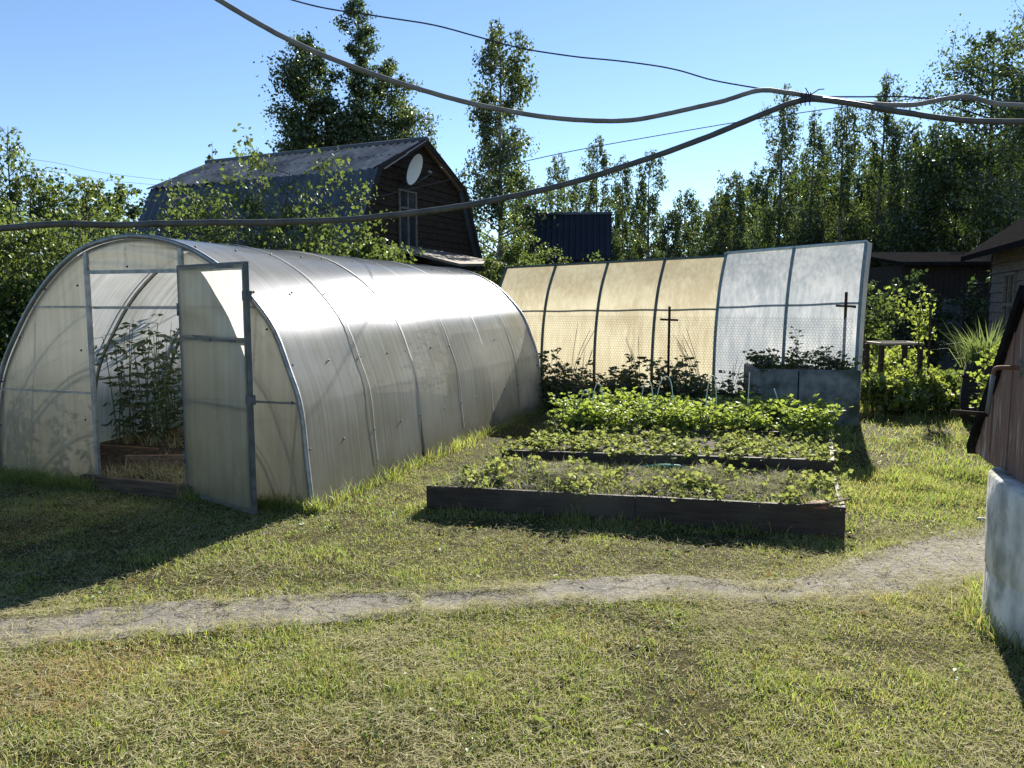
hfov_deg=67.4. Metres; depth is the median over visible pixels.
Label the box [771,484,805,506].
squash plant
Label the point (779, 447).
strawberry plant
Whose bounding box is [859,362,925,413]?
currant bush
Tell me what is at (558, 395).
nettle
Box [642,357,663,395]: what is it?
nettle
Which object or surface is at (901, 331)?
leafy bush
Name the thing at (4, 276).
leafy bush
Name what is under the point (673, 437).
strawberry plant
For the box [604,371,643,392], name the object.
nettle
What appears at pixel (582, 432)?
strawberry plant
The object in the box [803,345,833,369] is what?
tank plant
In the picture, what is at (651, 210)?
young birch
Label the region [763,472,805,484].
squash plant
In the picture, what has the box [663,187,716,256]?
young birch
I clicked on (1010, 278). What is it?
window
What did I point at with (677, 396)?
potato plant
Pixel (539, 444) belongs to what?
strawberry plant
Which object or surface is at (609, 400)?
potato plant
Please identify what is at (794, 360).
tank plant
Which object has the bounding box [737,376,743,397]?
nettle
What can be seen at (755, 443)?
strawberry plant
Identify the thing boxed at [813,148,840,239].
birch tree
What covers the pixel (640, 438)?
strawberry plant
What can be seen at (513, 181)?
birch tree
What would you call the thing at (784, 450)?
strawberry plant
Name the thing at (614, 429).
strawberry plant
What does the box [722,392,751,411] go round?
nettle
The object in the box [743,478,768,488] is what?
squash plant
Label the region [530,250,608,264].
leafy bush
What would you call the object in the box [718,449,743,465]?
strawberry plant
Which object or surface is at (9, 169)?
willow tree
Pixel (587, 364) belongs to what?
dry stalk
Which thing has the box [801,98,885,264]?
birch tree
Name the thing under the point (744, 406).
potato plant
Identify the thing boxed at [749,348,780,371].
tank plant
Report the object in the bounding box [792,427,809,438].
strawberry plant
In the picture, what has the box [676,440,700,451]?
strawberry plant
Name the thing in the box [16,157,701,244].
power line
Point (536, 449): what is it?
strawberry plant
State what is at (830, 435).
strawberry plant
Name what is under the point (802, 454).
strawberry plant
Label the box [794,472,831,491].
squash plant
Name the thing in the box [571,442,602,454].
strawberry plant
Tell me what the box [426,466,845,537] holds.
raised bed
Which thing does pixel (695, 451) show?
strawberry plant
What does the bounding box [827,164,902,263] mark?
birch tree
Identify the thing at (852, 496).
squash plant
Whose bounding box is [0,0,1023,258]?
sky
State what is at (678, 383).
nettle
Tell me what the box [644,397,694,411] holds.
potato plant
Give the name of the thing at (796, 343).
tank sapling
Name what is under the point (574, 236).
blue roofed shed
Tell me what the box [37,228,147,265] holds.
leafy bush
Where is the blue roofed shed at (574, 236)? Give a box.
[533,212,612,264]
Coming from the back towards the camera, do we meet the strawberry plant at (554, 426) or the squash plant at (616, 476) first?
the strawberry plant at (554, 426)
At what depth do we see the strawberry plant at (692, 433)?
7.49 m
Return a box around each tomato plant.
[94,320,146,442]
[111,356,150,436]
[123,314,171,433]
[129,372,165,441]
[138,322,180,442]
[152,362,183,434]
[153,330,182,424]
[170,337,183,441]
[171,333,180,398]
[172,378,182,418]
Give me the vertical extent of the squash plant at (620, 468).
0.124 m
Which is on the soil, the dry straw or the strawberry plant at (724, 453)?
the dry straw
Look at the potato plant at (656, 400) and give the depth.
8.29 m
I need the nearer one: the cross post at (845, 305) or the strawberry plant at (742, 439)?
the strawberry plant at (742, 439)
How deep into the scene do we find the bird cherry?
14.89 m
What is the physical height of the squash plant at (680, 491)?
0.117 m
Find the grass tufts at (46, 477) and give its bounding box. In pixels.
[0,401,548,514]
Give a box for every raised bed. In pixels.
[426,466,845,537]
[502,432,834,476]
[556,415,831,441]
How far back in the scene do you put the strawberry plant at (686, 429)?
7.65 m
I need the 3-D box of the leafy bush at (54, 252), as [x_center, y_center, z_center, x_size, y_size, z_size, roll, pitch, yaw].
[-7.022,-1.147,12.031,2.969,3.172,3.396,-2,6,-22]
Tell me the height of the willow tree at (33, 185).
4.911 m
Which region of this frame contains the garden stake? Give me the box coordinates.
[926,307,931,409]
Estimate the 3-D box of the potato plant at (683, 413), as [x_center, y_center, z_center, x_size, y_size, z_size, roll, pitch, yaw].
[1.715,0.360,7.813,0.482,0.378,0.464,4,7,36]
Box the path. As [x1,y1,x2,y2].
[0,524,984,647]
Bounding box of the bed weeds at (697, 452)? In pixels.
[515,431,829,457]
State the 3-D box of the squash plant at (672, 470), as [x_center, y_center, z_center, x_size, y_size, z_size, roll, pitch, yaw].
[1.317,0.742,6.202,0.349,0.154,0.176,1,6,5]
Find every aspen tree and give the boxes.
[253,27,381,152]
[312,0,394,148]
[334,56,450,144]
[880,124,1023,298]
[892,13,1023,245]
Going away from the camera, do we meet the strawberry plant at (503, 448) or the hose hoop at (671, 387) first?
the strawberry plant at (503, 448)
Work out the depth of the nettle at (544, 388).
11.65 m
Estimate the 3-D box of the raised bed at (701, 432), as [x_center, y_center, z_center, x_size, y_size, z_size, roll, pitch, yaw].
[1.995,0.577,8.382,3.023,0.400,1.401,1,6,7]
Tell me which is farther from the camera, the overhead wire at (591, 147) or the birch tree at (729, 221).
the birch tree at (729, 221)
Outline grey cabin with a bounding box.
[961,217,1023,347]
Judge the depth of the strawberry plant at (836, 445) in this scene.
6.92 m
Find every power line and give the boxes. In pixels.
[7,168,787,241]
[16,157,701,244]
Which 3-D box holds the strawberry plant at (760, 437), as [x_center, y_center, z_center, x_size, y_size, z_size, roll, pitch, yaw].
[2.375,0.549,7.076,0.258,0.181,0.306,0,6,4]
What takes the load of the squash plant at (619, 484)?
in the raised bed at (696, 511)
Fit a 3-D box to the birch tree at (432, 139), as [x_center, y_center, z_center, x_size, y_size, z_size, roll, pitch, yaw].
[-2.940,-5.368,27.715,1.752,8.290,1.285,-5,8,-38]
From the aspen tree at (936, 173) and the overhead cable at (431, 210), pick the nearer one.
the overhead cable at (431, 210)
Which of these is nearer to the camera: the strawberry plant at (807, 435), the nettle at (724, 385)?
the strawberry plant at (807, 435)
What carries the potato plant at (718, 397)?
in the raised bed at (701, 432)
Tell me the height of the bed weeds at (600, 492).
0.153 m
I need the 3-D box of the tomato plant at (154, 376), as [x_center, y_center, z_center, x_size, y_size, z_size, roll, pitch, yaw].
[-3.983,-0.112,8.334,0.558,1.506,0.463,-3,7,-28]
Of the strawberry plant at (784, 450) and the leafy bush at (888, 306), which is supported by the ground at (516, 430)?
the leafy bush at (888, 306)
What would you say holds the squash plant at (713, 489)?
in the raised bed at (696, 511)
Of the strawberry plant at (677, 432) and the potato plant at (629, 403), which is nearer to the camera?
the strawberry plant at (677, 432)
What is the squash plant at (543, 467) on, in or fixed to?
in the raised bed at (696, 511)
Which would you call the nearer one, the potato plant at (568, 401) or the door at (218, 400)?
the door at (218, 400)
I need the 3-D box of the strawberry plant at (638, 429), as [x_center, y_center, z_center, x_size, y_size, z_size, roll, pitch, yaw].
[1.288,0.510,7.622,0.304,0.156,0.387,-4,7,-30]
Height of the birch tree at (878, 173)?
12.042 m
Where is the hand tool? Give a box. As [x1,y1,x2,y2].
[799,498,851,508]
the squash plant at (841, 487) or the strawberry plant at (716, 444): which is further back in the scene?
the strawberry plant at (716, 444)
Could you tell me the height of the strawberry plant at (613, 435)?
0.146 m
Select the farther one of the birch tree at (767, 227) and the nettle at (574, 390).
the birch tree at (767, 227)
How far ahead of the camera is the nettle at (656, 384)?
11.40 m
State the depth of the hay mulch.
6.00 m
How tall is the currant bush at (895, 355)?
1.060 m
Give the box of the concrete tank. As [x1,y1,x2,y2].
[743,364,860,425]
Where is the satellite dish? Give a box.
[399,154,431,184]
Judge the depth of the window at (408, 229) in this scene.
19.41 m
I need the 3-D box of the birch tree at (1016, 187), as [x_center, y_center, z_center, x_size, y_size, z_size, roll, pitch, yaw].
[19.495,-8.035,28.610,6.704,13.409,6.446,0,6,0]
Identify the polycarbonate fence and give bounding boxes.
[499,240,871,407]
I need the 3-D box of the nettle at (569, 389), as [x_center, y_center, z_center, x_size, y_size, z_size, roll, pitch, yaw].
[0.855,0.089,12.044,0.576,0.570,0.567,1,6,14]
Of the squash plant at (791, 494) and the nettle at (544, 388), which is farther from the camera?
the nettle at (544, 388)
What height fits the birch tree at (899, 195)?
10.685 m
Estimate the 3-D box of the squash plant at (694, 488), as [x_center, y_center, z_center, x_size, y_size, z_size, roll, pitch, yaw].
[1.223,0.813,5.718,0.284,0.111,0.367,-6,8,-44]
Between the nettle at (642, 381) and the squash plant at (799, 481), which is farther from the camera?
the nettle at (642, 381)
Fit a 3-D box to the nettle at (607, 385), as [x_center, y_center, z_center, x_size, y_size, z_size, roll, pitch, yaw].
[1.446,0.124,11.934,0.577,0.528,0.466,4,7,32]
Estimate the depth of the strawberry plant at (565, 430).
7.78 m
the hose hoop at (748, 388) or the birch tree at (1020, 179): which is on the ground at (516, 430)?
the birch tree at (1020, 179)
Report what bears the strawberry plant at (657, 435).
in the raised bed at (797, 464)
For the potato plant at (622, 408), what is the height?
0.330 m
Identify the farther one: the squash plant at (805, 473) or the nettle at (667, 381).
the nettle at (667, 381)
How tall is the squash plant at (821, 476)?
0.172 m
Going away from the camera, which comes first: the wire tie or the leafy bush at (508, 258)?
the wire tie
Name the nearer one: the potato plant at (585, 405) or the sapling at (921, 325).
the potato plant at (585, 405)
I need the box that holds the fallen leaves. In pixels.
[1,453,1023,755]
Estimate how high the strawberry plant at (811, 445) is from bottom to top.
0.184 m
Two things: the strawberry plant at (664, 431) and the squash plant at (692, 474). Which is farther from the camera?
the strawberry plant at (664, 431)
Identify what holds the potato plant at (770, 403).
in the raised bed at (701, 432)
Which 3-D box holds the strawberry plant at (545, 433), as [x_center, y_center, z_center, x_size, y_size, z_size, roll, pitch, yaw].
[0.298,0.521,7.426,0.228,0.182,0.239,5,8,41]
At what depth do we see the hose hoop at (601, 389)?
8.49 m
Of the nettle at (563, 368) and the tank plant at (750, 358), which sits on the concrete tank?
the tank plant at (750, 358)
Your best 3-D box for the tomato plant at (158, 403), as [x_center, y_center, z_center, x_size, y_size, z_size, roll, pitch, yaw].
[-3.531,0.032,7.825,0.375,1.319,0.453,4,7,33]
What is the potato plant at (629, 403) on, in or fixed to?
in the raised bed at (701, 432)
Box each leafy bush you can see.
[0,198,92,364]
[0,208,132,356]
[0,211,61,365]
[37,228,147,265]
[477,212,570,286]
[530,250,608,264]
[581,249,600,261]
[862,279,912,361]
[865,268,950,366]
[924,270,989,365]
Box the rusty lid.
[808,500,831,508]
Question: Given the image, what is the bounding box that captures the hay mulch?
[437,452,842,508]
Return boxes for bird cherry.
[31,172,145,260]
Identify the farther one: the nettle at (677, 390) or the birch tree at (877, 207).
the birch tree at (877, 207)
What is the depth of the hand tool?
5.26 m
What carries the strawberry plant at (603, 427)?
in the raised bed at (797, 464)
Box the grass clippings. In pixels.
[0,487,1023,767]
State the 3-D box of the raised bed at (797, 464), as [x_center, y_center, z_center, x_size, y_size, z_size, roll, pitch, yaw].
[1.517,0.714,7.221,3.034,0.370,1.256,1,6,11]
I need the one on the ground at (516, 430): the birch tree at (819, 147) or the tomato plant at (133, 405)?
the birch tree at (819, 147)
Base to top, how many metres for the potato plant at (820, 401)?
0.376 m
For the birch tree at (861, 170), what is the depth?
50.57 m
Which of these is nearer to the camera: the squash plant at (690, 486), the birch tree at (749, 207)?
the squash plant at (690, 486)
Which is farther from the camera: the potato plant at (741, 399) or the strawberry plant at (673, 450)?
the potato plant at (741, 399)
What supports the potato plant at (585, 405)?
in the raised bed at (701, 432)
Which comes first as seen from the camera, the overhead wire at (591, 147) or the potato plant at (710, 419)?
the potato plant at (710, 419)
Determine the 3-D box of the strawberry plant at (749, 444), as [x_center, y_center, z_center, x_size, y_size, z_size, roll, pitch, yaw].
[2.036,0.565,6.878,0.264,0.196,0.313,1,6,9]
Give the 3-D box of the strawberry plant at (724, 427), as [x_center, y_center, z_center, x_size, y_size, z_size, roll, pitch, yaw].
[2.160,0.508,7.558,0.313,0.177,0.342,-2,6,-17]
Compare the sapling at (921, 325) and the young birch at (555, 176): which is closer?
the sapling at (921, 325)
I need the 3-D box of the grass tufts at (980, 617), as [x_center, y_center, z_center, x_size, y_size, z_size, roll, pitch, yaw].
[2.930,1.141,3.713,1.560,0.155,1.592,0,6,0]
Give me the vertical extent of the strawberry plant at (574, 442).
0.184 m
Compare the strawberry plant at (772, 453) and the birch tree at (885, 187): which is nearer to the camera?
the strawberry plant at (772, 453)
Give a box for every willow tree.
[0,126,88,275]
[0,142,27,234]
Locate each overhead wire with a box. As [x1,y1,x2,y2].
[31,88,1022,278]
[291,0,1023,101]
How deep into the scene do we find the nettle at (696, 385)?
10.33 m
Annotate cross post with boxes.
[660,306,677,396]
[836,292,855,318]
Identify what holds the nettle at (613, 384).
on the ground at (516, 430)
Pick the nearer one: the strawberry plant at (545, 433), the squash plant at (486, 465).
the squash plant at (486, 465)
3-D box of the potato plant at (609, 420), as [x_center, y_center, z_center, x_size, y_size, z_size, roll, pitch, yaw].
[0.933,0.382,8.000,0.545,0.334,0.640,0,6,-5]
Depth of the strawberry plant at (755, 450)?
6.52 m
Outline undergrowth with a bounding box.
[474,244,953,298]
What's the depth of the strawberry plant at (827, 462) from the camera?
6.38 m
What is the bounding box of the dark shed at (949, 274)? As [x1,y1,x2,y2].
[862,252,990,370]
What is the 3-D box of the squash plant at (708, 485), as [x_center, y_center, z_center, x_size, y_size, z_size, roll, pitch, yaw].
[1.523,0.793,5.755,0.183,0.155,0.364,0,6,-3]
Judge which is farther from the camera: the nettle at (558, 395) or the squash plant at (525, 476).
the nettle at (558, 395)
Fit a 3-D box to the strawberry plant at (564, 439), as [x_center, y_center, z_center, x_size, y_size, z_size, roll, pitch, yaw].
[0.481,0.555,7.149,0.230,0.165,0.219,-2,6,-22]
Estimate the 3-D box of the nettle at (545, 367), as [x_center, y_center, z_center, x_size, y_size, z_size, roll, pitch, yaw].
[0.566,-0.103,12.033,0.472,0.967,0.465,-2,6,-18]
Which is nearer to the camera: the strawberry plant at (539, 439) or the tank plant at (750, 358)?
the strawberry plant at (539, 439)
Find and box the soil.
[100,426,185,481]
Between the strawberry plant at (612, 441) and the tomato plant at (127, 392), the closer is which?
the strawberry plant at (612, 441)
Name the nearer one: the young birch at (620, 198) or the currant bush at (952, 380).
the currant bush at (952, 380)
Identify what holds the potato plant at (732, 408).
in the raised bed at (701, 432)
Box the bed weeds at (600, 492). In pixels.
[428,452,844,513]
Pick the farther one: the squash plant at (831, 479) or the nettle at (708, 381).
the nettle at (708, 381)
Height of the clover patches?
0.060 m
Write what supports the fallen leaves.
on the ground at (516, 430)
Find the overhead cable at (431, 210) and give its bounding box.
[0,96,1023,231]
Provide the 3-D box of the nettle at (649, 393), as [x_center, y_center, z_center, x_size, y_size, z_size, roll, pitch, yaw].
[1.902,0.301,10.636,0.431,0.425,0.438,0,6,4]
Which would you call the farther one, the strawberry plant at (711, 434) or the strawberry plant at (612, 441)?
the strawberry plant at (711, 434)
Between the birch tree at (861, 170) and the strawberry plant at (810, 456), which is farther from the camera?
the birch tree at (861, 170)
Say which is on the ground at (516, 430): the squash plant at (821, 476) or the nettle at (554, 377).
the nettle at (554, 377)
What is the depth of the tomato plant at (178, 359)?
8.65 m
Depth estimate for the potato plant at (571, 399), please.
8.78 m
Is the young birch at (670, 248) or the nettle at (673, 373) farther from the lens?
the young birch at (670, 248)
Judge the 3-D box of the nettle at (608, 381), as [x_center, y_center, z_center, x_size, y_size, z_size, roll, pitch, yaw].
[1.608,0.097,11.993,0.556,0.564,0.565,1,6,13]
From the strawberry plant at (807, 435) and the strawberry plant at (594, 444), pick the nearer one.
the strawberry plant at (594, 444)
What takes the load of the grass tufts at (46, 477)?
on the ground at (516, 430)
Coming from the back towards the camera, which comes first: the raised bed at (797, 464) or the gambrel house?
the gambrel house
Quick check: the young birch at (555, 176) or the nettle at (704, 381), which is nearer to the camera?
the nettle at (704, 381)
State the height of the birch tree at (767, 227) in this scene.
12.853 m
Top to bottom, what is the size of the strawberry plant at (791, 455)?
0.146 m
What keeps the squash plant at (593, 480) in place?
in the raised bed at (696, 511)
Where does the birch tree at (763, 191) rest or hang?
on the ground at (516, 430)
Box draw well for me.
[951,285,1023,649]
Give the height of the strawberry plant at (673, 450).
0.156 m
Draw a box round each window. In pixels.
[398,188,417,247]
[999,271,1017,333]
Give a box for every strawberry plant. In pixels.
[492,439,522,457]
[504,435,528,449]
[520,438,538,447]
[527,437,557,445]
[528,430,553,441]
[528,438,552,447]
[529,444,553,455]
[532,429,557,438]
[538,425,561,432]
[541,430,570,438]
[542,428,570,434]
[543,419,569,431]
[547,441,567,450]
[549,436,573,444]
[551,434,586,446]
[562,421,574,433]
[570,434,594,439]
[571,424,600,437]
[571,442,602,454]
[577,427,593,435]
[579,440,610,454]
[580,433,605,444]
[589,429,615,436]
[600,426,631,433]
[600,432,632,443]
[601,426,625,434]
[601,432,622,438]
[603,445,633,462]
[606,438,625,446]
[614,439,641,456]
[617,440,646,449]
[619,435,641,442]
[622,427,658,434]
[628,449,656,462]
[629,437,657,443]
[633,423,665,439]
[640,439,665,453]
[645,433,661,438]
[645,437,668,446]
[651,423,676,437]
[658,426,687,435]
[658,446,690,459]
[660,432,690,444]
[666,440,696,447]
[672,421,700,435]
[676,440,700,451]
[677,431,696,437]
[681,443,710,459]
[683,435,706,443]
[683,444,719,454]
[708,449,738,455]
[709,433,727,440]
[712,426,744,436]
[713,426,740,440]
[713,442,743,448]
[714,437,746,449]
[718,434,749,445]
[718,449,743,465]
[725,436,753,447]
[727,424,753,434]
[731,427,768,435]
[733,429,756,437]
[734,447,772,461]
[740,441,768,447]
[742,433,763,444]
[747,434,774,441]
[754,439,774,445]
[756,433,784,445]
[760,447,790,457]
[761,445,790,452]
[767,447,806,458]
[768,440,799,453]
[777,437,799,444]
[777,446,804,452]
[780,430,798,440]
[785,430,814,440]
[785,431,804,440]
[788,442,820,450]
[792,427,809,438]
[795,437,814,443]
[797,449,830,457]
[799,439,828,453]
[805,449,832,465]
[809,428,839,441]
[813,442,850,461]
[814,436,828,443]
[814,449,833,456]
[815,440,837,450]
[816,455,837,465]
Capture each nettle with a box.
[536,389,561,409]
[539,347,561,405]
[539,376,554,406]
[541,375,563,405]
[544,363,570,408]
[547,372,584,402]
[551,377,578,407]
[552,361,577,397]
[558,379,592,400]
[567,358,594,398]
[575,374,597,398]
[588,376,617,394]
[590,372,605,399]
[598,372,631,393]
[604,366,641,407]
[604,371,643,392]
[617,353,646,391]
[617,380,645,396]
[635,390,661,399]
[640,383,665,406]
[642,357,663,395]
[648,360,677,401]
[648,386,675,410]
[659,364,677,393]
[659,370,688,399]
[664,355,694,392]
[674,361,703,398]
[675,382,699,399]
[679,372,714,406]
[688,374,718,398]
[691,386,724,401]
[692,381,727,399]
[696,376,711,401]
[716,370,748,407]
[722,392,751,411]
[735,382,761,403]
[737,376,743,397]
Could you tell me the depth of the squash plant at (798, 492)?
5.58 m
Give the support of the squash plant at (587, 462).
in the raised bed at (696, 511)
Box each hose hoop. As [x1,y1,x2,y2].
[592,383,603,401]
[641,380,652,400]
[656,376,672,406]
[705,375,716,408]
[747,373,749,406]
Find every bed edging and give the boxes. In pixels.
[100,444,158,451]
[125,454,184,469]
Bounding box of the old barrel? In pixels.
[960,362,991,424]
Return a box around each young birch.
[527,154,569,250]
[579,135,629,260]
[605,154,642,260]
[615,149,682,260]
[654,210,689,257]
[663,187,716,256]
[694,202,730,255]
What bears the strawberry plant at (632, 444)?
in the raised bed at (797, 464)
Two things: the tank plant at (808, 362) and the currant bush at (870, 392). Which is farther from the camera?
the currant bush at (870, 392)
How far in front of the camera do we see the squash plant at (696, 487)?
5.74 m
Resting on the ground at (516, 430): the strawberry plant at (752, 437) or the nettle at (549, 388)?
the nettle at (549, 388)
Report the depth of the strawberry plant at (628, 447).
6.69 m
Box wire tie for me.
[800,88,823,105]
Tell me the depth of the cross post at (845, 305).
10.67 m
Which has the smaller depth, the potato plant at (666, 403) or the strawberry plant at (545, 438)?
the strawberry plant at (545, 438)
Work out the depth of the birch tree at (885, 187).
47.61 m
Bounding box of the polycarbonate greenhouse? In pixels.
[0,234,542,513]
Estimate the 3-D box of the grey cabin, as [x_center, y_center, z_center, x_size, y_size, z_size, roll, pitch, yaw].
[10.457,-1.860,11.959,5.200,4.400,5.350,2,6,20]
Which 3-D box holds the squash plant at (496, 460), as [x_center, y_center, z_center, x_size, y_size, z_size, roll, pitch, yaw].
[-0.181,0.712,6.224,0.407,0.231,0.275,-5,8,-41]
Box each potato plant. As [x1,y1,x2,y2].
[546,404,589,428]
[548,392,606,426]
[549,390,602,422]
[560,391,620,406]
[574,399,616,421]
[579,403,630,429]
[588,386,641,410]
[590,401,624,420]
[595,399,652,428]
[603,392,653,415]
[607,389,647,408]
[612,400,677,419]
[631,395,690,410]
[635,397,678,428]
[636,392,694,416]
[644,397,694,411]
[654,399,702,415]
[657,405,705,428]
[662,392,710,407]
[666,404,734,429]
[678,397,765,430]
[679,397,723,413]
[692,387,736,412]
[693,401,746,421]
[705,395,765,410]
[710,408,757,428]
[719,396,758,421]
[727,403,772,430]
[728,403,768,421]
[735,391,788,416]
[742,412,799,434]
[756,393,819,422]
[761,405,822,423]
[772,399,845,431]
[789,405,843,434]
[797,397,853,421]
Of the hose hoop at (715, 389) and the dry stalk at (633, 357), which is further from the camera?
the dry stalk at (633, 357)
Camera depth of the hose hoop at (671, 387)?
8.42 m
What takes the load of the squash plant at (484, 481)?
in the raised bed at (696, 511)
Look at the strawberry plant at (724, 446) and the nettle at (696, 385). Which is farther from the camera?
the nettle at (696, 385)
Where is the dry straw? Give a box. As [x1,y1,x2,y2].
[92,426,185,482]
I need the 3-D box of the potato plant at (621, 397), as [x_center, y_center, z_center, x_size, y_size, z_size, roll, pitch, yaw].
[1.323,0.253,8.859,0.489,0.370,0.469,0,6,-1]
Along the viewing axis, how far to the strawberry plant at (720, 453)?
6.64 m
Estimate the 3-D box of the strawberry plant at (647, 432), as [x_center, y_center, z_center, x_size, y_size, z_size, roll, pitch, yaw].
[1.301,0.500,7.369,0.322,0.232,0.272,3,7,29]
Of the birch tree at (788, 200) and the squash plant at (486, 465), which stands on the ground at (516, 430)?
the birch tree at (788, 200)
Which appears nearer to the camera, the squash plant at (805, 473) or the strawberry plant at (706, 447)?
the squash plant at (805, 473)
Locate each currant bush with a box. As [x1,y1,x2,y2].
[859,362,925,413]
[861,345,932,375]
[864,355,950,377]
[877,367,959,415]
[922,363,963,378]
[924,365,961,411]
[966,341,1000,416]
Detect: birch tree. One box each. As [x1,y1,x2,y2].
[206,144,217,159]
[425,118,440,154]
[455,17,596,277]
[497,196,533,265]
[566,172,598,211]
[601,182,627,258]
[621,189,653,258]
[682,213,707,255]
[686,169,803,255]
[703,186,733,254]
[713,202,746,251]
[731,83,825,248]
[734,178,758,241]
[743,160,772,248]
[749,165,783,248]
[770,174,800,244]
[782,111,837,245]
[784,152,806,230]
[785,161,826,245]
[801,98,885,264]
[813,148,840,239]
[823,72,919,267]
[825,140,884,224]
[826,172,850,238]
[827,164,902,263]
[843,164,865,204]
[850,159,919,263]
[853,153,904,249]
[866,121,976,267]
[866,121,980,298]
[936,142,1019,298]
[951,0,1023,255]
[992,142,1023,217]
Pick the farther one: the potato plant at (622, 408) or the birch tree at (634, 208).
the birch tree at (634, 208)
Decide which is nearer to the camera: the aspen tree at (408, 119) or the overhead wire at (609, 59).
the overhead wire at (609, 59)
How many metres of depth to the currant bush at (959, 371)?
12.22 m
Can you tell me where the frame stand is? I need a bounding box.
[863,341,923,404]
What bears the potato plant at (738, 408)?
in the raised bed at (701, 432)
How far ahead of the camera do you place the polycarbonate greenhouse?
6.73 m
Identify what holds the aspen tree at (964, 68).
on the ground at (516, 430)
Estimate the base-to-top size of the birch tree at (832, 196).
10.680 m
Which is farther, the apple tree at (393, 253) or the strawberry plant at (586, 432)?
the apple tree at (393, 253)
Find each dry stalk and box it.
[571,325,596,391]
[579,350,592,397]
[626,335,641,394]
[674,328,700,381]
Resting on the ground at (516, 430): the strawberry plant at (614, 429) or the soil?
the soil
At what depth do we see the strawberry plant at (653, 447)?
6.79 m
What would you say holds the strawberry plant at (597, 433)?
in the raised bed at (797, 464)
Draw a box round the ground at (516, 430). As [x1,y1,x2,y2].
[0,328,1023,767]
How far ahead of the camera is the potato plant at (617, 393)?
8.77 m
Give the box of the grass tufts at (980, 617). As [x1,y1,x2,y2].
[939,572,1023,653]
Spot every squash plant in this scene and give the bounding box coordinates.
[460,468,513,486]
[463,461,504,474]
[464,457,514,477]
[468,470,512,488]
[484,456,520,465]
[485,461,519,469]
[500,475,532,487]
[501,461,549,482]
[504,452,541,467]
[530,457,567,470]
[534,461,558,476]
[535,477,573,487]
[555,472,595,503]
[556,476,594,492]
[568,449,602,465]
[568,460,603,480]
[568,465,618,488]
[570,459,619,470]
[575,466,611,479]
[581,474,633,489]
[584,477,612,487]
[593,479,664,497]
[599,470,637,484]
[604,480,630,488]
[605,466,630,475]
[642,489,675,501]
[652,467,699,486]
[657,471,711,490]
[658,468,697,476]
[659,483,717,496]
[664,486,702,497]
[670,486,699,497]
[676,476,711,487]
[690,461,731,476]
[698,484,728,498]
[699,459,747,475]
[699,471,739,482]
[703,475,733,494]
[716,462,755,477]
[723,488,766,498]
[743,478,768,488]
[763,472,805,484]
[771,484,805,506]
[777,486,800,503]
[779,475,830,491]
[789,470,834,485]
[793,487,816,500]
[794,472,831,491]
[794,481,856,499]
[796,469,842,488]
[808,466,853,488]
[809,471,835,491]
[822,494,855,503]
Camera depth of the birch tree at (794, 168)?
51.62 m
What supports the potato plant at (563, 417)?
in the raised bed at (701, 432)
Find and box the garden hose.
[634,464,689,467]
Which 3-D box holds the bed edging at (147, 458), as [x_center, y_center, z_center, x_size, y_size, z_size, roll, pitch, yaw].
[-2.890,0.765,7.164,1.385,0.220,0.030,0,6,-3]
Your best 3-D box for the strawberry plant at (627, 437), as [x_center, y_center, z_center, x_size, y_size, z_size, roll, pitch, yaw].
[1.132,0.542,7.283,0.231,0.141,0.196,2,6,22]
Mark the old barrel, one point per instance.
(968, 389)
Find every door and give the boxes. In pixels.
[176,261,256,513]
[939,299,963,370]
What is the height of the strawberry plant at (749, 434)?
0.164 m
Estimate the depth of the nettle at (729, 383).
10.57 m
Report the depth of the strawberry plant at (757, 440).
6.98 m
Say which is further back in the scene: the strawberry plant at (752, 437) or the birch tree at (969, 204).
the birch tree at (969, 204)
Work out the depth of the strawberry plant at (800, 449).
6.79 m
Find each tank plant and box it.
[742,350,773,368]
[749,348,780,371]
[771,356,793,368]
[777,346,815,368]
[784,354,805,368]
[796,350,817,369]
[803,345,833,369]
[804,352,838,369]
[820,350,863,369]
[834,354,863,369]
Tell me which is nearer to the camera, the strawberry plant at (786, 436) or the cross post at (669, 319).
the strawberry plant at (786, 436)
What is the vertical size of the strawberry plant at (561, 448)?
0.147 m
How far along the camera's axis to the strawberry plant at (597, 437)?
7.09 m
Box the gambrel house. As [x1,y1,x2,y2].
[135,136,505,285]
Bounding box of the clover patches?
[1,436,995,767]
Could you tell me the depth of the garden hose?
6.48 m
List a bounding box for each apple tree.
[116,123,394,258]
[133,188,230,244]
[280,215,424,264]
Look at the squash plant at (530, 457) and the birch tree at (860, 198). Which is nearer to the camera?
the squash plant at (530, 457)
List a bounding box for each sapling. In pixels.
[789,326,802,368]
[885,284,936,410]
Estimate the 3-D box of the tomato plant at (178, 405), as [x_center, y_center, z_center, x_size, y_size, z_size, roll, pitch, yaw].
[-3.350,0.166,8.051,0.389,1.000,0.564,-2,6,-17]
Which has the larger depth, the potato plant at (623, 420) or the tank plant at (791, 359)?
the tank plant at (791, 359)
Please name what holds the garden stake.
on the ground at (516, 430)
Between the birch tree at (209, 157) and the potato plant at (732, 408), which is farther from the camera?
the birch tree at (209, 157)
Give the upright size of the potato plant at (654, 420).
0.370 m
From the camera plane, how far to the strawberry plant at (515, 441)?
7.07 m
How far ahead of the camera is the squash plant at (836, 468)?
5.97 m
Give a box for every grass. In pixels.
[934,315,1005,367]
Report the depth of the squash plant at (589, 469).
6.10 m

